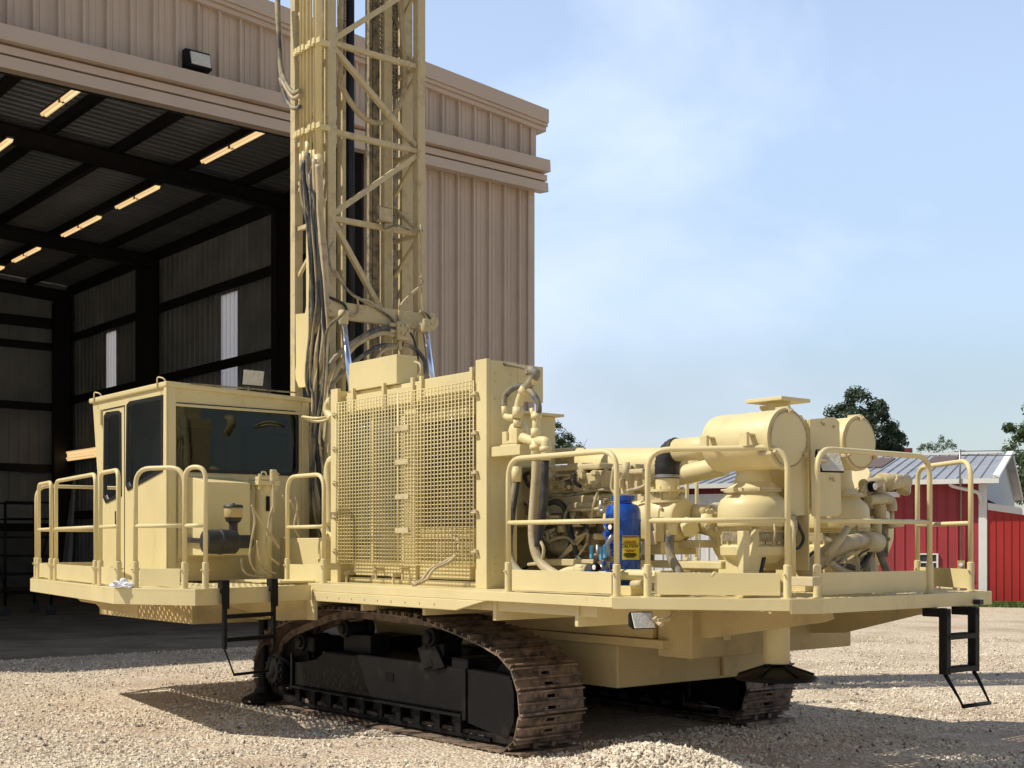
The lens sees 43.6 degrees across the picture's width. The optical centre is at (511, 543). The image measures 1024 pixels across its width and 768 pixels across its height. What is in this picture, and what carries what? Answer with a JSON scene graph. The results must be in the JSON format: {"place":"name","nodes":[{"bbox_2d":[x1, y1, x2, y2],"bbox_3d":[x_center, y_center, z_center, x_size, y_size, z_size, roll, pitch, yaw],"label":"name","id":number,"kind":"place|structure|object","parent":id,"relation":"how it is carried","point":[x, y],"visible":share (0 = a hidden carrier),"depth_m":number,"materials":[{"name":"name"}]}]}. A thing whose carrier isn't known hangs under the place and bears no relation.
{"place":"outdoors","nodes":[
{"label":"outdoors","id":0,"kind":"place"},
{"bbox_2d":[0,587,349,642],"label":"shop floor","id":1,"kind":"structure","parent":0,"point":[73,618],"depth_m":27.52,"materials":[{"name":"grey concrete"}]},
{"bbox_2d":[0,501,55,615],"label":"scaffold frame","id":2,"kind":"object","parent":1,"relation":"on","point":[33,607],"visible":0.83,"depth_m":31.03,"materials":[{"name":"black paint"}]},
{"bbox_2d":[63,480,75,561],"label":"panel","id":3,"kind":"object","parent":1,"relation":"on","point":[68,551],"visible":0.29,"depth_m":52.15,"materials":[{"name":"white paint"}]},
{"bbox_2d":[0,607,1023,767],"bbox_3d":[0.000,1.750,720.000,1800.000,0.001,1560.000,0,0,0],"label":"ground","id":4,"kind":"structure","parent":0,"point":[604,723],"depth_m":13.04,"materials":[{"name":"beige gravel"}]},
{"bbox_2d":[0,625,377,659],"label":"concrete apron","id":5,"kind":"object","parent":4,"relation":"on","point":[65,648],"visible":0.11,"depth_m":21.92,"materials":[{"name":"grey concrete"}]},
{"bbox_2d":[0,0,550,586],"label":"workshop","id":6,"kind":"structure","parent":4,"relation":"on","point":[182,274],"depth_m":35.71,"materials":[{"name":"beige metal"}]},
{"bbox_2d":[0,136,13,150],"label":"ceiling light","id":7,"kind":"object","parent":6,"relation":"attached to","point":[6,141],"visible":1,"depth_m":32.73,"materials":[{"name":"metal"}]},
{"bbox_2d":[11,246,40,262],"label":"ceiling light","id":8,"kind":"object","parent":6,"relation":"attached to","point":[21,256],"visible":0.98,"depth_m":45.46,"materials":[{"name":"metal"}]},
{"bbox_2d":[40,89,79,116],"bbox_3d":[-10.415,-10.283,29.702,0.180,0.134,2.600,0,0,-39],"label":"ceiling light","id":9,"kind":"object","parent":6,"relation":"attached to","point":[58,102],"visible":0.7,"depth_m":29.80,"materials":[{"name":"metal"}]},
{"bbox_2d":[66,447,95,461],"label":"wall light","id":10,"kind":"object","parent":6,"relation":"attached to","point":[82,454],"visible":0.88,"depth_m":51.09,"materials":[{"name":"metal"}]},
{"bbox_2d":[60,214,101,236],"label":"ceiling light","id":11,"kind":"object","parent":6,"relation":"attached to","point":[82,224],"visible":1,"depth_m":41.31,"materials":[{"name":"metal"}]},
{"bbox_2d":[114,183,160,208],"bbox_3d":[-11.133,-10.283,38.020,0.180,0.134,3.000,0,0,-39],"label":"ceiling light","id":12,"kind":"object","parent":6,"relation":"attached to","point":[138,195],"visible":1,"depth_m":37.84,"materials":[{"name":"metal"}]},
{"bbox_2d":[182,48,211,73],"bbox_3d":[-6.056,-9.305,24.678,0.520,0.369,0.296,0,0,-39],"label":"flood light","id":13,"kind":"object","parent":6,"relation":"attached to","point":[196,61],"visible":0.89,"depth_m":24.58,"materials":[{"name":"black paint"}]},
{"bbox_2d":[200,131,264,163],"bbox_3d":[-7.253,-10.283,33.184,0.180,0.134,3.400,0,0,-39],"label":"ceiling light","id":14,"kind":"object","parent":6,"relation":"attached to","point":[233,145],"visible":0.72,"depth_m":33.14,"materials":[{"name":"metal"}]},
{"bbox_2d":[30,0,991,757],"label":"drill rig","id":15,"kind":"object","parent":4,"relation":"on","point":[470,550],"visible":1,"depth_m":11.85,"materials":[{"name":"beige paint"}]},
{"bbox_2d":[109,578,134,586],"bbox_3d":[-3.521,0.353,11.610,0.229,0.084,0.135,0,0,0],"label":"rag","id":16,"kind":"object","parent":15,"relation":"on","point":[123,582],"visible":1,"depth_m":11.56,"materials":[{"name":"white fabric"}]},
{"bbox_2d":[555,420,585,448],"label":"maple tree","id":17,"kind":"object","parent":4,"relation":"on","point":[561,443],"visible":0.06,"depth_m":79.69,"materials":[{"name":"green plant"}]},
{"bbox_2d":[584,749,711,767],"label":"ground mound","id":18,"kind":"object","parent":4,"relation":"on","point":[637,764],"visible":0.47,"depth_m":9.21,"materials":[{"name":"beige gravel"}]},
{"bbox_2d":[511,740,773,767],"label":"gravel heap","id":19,"kind":"object","parent":18,"relation":"on","point":[681,755],"visible":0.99,"depth_m":9.30,"materials":[{"name":"gravel"}]},
{"bbox_2d":[557,448,1022,590],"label":"red barn","id":20,"kind":"structure","parent":4,"relation":"on","point":[996,480],"depth_m":37.86,"materials":[{"name":"metal"}]},
{"bbox_2d":[642,497,723,570],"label":"sliding door","id":21,"kind":"structure","parent":20,"relation":"in","point":[705,554],"depth_m":40.26,"materials":[{"name":"white paint"}]},
{"bbox_2d":[920,553,937,567],"bbox_3d":[12.213,0.550,37.586,0.560,0.520,0.060,0,0,24],"label":"window","id":22,"kind":"structure","parent":20,"relation":"in","point":[923,556],"depth_m":37.58,"materials":[{"name":"white paint"}]},
{"bbox_2d":[961,450,1023,455],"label":"power line","id":23,"kind":"object","parent":20,"relation":"attached to","point":[995,455],"visible":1,"depth_m":36.19,"materials":[{"name":"black rubber"}]},
{"bbox_2d":[823,385,909,451],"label":"maple tree","id":24,"kind":"object","parent":4,"relation":"on","point":[893,438],"visible":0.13,"depth_m":76.59,"materials":[{"name":"green plant"}]},
{"bbox_2d":[916,435,956,452],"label":"maple tree","id":25,"kind":"object","parent":4,"relation":"on","point":[923,446],"visible":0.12,"depth_m":91.52,"materials":[{"name":"green plant"}]},
{"bbox_2d":[988,503,1023,601],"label":"red shed","id":26,"kind":"structure","parent":4,"relation":"on","point":[1005,552],"depth_m":36.75,"materials":[{"name":"metal"}]},
{"bbox_2d":[1001,404,1023,504],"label":"maple tree","id":27,"kind":"object","parent":4,"relation":"on","point":[1009,427],"visible":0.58,"depth_m":70.22,"materials":[{"name":"green plant"}]},
{"bbox_2d":[269,0,1023,507],"label":"sky","id":28,"kind":"structure","parent":0,"point":[814,200],"materials":[{"name":"blue"}]},
{"bbox_2d":[966,600,1023,607],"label":"grass","id":29,"kind":"structure","parent":0,"point":[1008,604],"depth_m":35.27,"materials":[{"name":"green plant"}]}
]}

